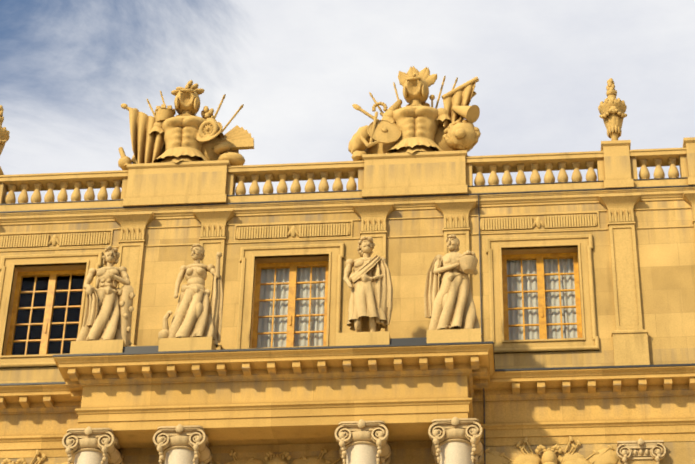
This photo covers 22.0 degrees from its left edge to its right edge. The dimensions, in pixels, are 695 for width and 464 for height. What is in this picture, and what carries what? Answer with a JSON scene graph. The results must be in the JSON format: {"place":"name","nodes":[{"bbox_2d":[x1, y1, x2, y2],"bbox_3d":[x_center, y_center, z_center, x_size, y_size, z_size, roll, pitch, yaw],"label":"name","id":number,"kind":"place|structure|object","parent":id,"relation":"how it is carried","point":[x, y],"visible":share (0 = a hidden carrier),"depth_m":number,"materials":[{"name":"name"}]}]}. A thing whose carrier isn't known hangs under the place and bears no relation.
{"place":"outdoors","nodes":[
{"label":"outdoors","id":0,"kind":"place"},
{"bbox_2d":[12,276,84,354],"bbox_3d":[-0.886,1.816,31.544,43.200,3.870,1.350,-2,-33,5],"label":"attic interior","id":1,"kind":"object","parent":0,"point":[24,316],"depth_m":32.98,"materials":[{"name":"black"}]},
{"bbox_2d":[0,200,694,383],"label":"attic wall","id":2,"kind":"structure","parent":0,"point":[666,264],"depth_m":30.81,"materials":[{"name":"beige stone"}]},
{"bbox_2d":[0,186,694,225],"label":"attic cornice","id":3,"kind":"structure","parent":2,"relation":"attached to","point":[346,206],"depth_m":31.66,"materials":[{"name":"beige stone"}]},
{"bbox_2d":[0,185,694,212],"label":"attic lead","id":4,"kind":"object","parent":3,"relation":"on","point":[349,198],"visible":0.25,"depth_m":31.64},
{"bbox_2d":[113,190,694,365],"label":"pilasters","id":5,"kind":"object","parent":2,"relation":"attached to","point":[629,335],"visible":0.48,"depth_m":31.03,"materials":[{"name":"beige stone"}]},
{"bbox_2d":[0,0,694,202],"label":"sky","id":6,"kind":"structure","parent":0,"point":[298,69],"materials":[{"name":"white"}]},
{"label":"terrace","id":7,"kind":"structure","parent":0,"visible":0},
{"bbox_2d":[119,441,432,454],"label":"soffit","id":8,"kind":"structure","parent":7,"relation":"on","point":[273,448],"depth_m":28.69,"materials":[{"name":"stone"}]},
{"bbox_2d":[74,442,473,463],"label":"column shafts","id":9,"kind":"object","parent":8,"relation":"on","point":[455,452],"depth_m":27.51,"materials":[{"name":"beige stone"}]},
{"bbox_2d":[62,417,483,463],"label":"column capitals","id":10,"kind":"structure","parent":9,"relation":"on","point":[194,438],"depth_m":27.80,"materials":[{"name":"beige stone"}]},
{"bbox_2d":[0,344,694,458],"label":"entablature","id":11,"kind":"structure","parent":8,"relation":"attached to","point":[285,404],"depth_m":28.27,"materials":[{"name":"stone"}]},
{"bbox_2d":[0,356,694,408],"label":"modillions","id":12,"kind":"object","parent":11,"relation":"on","point":[147,372],"visible":0.92,"depth_m":28.33,"materials":[{"name":"stone"}]},
{"bbox_2d":[0,337,694,385],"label":"lead flashing","id":13,"kind":"object","parent":11,"relation":"on","point":[394,342],"visible":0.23,"depth_m":28.30,"materials":[{"name":"grey metal"}]},
{"bbox_2d":[70,328,481,353],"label":"statue plinths","id":14,"kind":"object","parent":13,"relation":"on","point":[342,339],"visible":0.27,"depth_m":28.45,"materials":[{"name":"stone"}]},
{"bbox_2d":[76,246,135,346],"bbox_3d":[-3.962,1.116,29.654,0.941,2.030,0.688,-2,-33,5],"label":"statue","id":15,"kind":"object","parent":14,"relation":"on","point":[109,309],"visible":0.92,"depth_m":29.41,"materials":[{"name":"stone"}]},
{"bbox_2d":[158,244,222,347],"bbox_3d":[-2.550,1.066,29.508,1.024,2.017,0.671,-2,-33,5],"label":"statue","id":16,"kind":"object","parent":14,"relation":"on","point":[198,312],"visible":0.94,"depth_m":29.26,"materials":[{"name":"stone"}]},
{"bbox_2d":[343,236,392,331],"bbox_3d":[0.336,0.945,29.235,0.827,2.046,0.580,-2,-33,5],"label":"statue","id":17,"kind":"object","parent":14,"relation":"on","point":[369,284],"visible":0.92,"depth_m":29.08,"materials":[{"name":"stone"}]},
{"bbox_2d":[424,234,481,336],"bbox_3d":[1.708,0.893,29.071,0.932,2.013,0.747,-2,-33,5],"label":"statue","id":18,"kind":"object","parent":14,"relation":"on","point":[448,301],"visible":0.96,"depth_m":28.90,"materials":[{"name":"stone"}]},
{"bbox_2d":[0,441,694,463],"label":"wall face","id":19,"kind":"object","parent":8,"relation":"attached to","point":[680,452],"visible":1,"depth_m":28.32},
{"bbox_2d":[1,436,618,463],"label":"reliefs","id":20,"kind":"object","parent":19,"relation":"attached to","point":[608,455],"visible":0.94,"depth_m":28.11,"materials":[{"name":"stone"}]},
{"bbox_2d":[627,457,656,463],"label":"wall pilasters","id":21,"kind":"object","parent":8,"relation":"attached to","point":[652,461],"depth_m":27.81,"materials":[{"name":"beige stone"}]},
{"bbox_2d":[120,438,665,463],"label":"pilaster caps","id":22,"kind":"object","parent":21,"relation":"on","point":[639,449],"depth_m":27.86,"materials":[{"name":"beige stone"}]},
{"bbox_3d":[-0.190,5.571,37.382,44.000,4.010,16.000,-2,-33,5],"label":"attic","id":23,"kind":"object","parent":8,"relation":"on","visible":0},
{"bbox_2d":[6,252,582,354],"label":"casements","id":24,"kind":"object","parent":23,"relation":"attached to","point":[49,307],"visible":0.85,"depth_m":30.96,"materials":[{"name":"paint"}]},
{"bbox_2d":[14,259,573,353],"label":"glazing","id":25,"kind":"structure","parent":24,"relation":"in","point":[287,309],"depth_m":30.93,"materials":[{"name":"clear glass"}]},
{"bbox_2d":[0,234,599,368],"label":"window surrounds","id":26,"kind":"object","parent":23,"relation":"attached to","point":[589,341],"visible":0.71,"depth_m":30.72,"materials":[{"name":"stone"}]},
{"bbox_2d":[0,211,599,249],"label":"frieze panels","id":27,"kind":"object","parent":23,"relation":"attached to","point":[68,240],"visible":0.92,"depth_m":31.48,"materials":[{"name":"stone"}]},
{"bbox_2d":[0,207,692,251],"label":"molding","id":28,"kind":"structure","parent":23,"relation":"attached to","point":[571,230],"depth_m":31.38,"materials":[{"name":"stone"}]},
{"bbox_2d":[0,137,694,211],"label":"balustrade","id":29,"kind":"object","parent":23,"relation":"on","point":[616,163],"visible":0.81,"depth_m":31.91,"materials":[{"name":"stone"}]},
{"bbox_2d":[118,80,253,169],"bbox_3d":[-3.004,-1.944,33.272,2.578,2.222,0.910,-2,-33,5],"label":"trophy","id":30,"kind":"object","parent":29,"relation":"on","point":[164,134],"visible":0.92,"depth_m":32.99,"materials":[{"name":"stone"}]},
{"bbox_2d":[0,78,626,154],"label":"vases","id":31,"kind":"object","parent":29,"relation":"on","point":[612,111],"visible":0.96,"depth_m":32.21,"materials":[{"name":"stone"}]},
{"bbox_2d":[5,158,678,203],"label":"balusters","id":32,"kind":"object","parent":29,"relation":"on","point":[535,177],"visible":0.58,"depth_m":32.06,"materials":[{"name":"stone"}]},
{"bbox_2d":[0,177,687,204],"bbox_3d":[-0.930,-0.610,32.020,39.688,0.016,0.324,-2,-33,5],"label":"balustrade base","id":33,"kind":"object","parent":29,"relation":"attached to","point":[350,190],"visible":0.08,"depth_m":31.82,"materials":[{"name":"beige stone"}]},
{"bbox_2d":[348,66,480,160],"bbox_3d":[1.239,-2.141,32.901,2.422,2.337,0.907,-2,-33,5],"label":"trophy","id":34,"kind":"object","parent":29,"relation":"on","point":[417,123],"visible":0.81,"depth_m":32.56,"materials":[{"name":"stone"}]},
{"bbox_2d":[120,207,694,239],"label":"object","id":35,"kind":"object","parent":23,"relation":"attached to","point":[133,235],"visible":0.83,"depth_m":31.30,"materials":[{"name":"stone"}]},
{"bbox_2d":[257,259,576,347],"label":"curtains","id":36,"kind":"object","parent":23,"relation":"attached to","point":[303,291],"depth_m":30.80,"materials":[{"name":"white fabric"}]},
{"bbox_2d":[478,194,485,463],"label":"drainpipe","id":37,"kind":"object","parent":23,"relation":"attached to","point":[481,316],"visible":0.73,"depth_m":30.32,"materials":[{"name":"yellow metal"}]}
]}

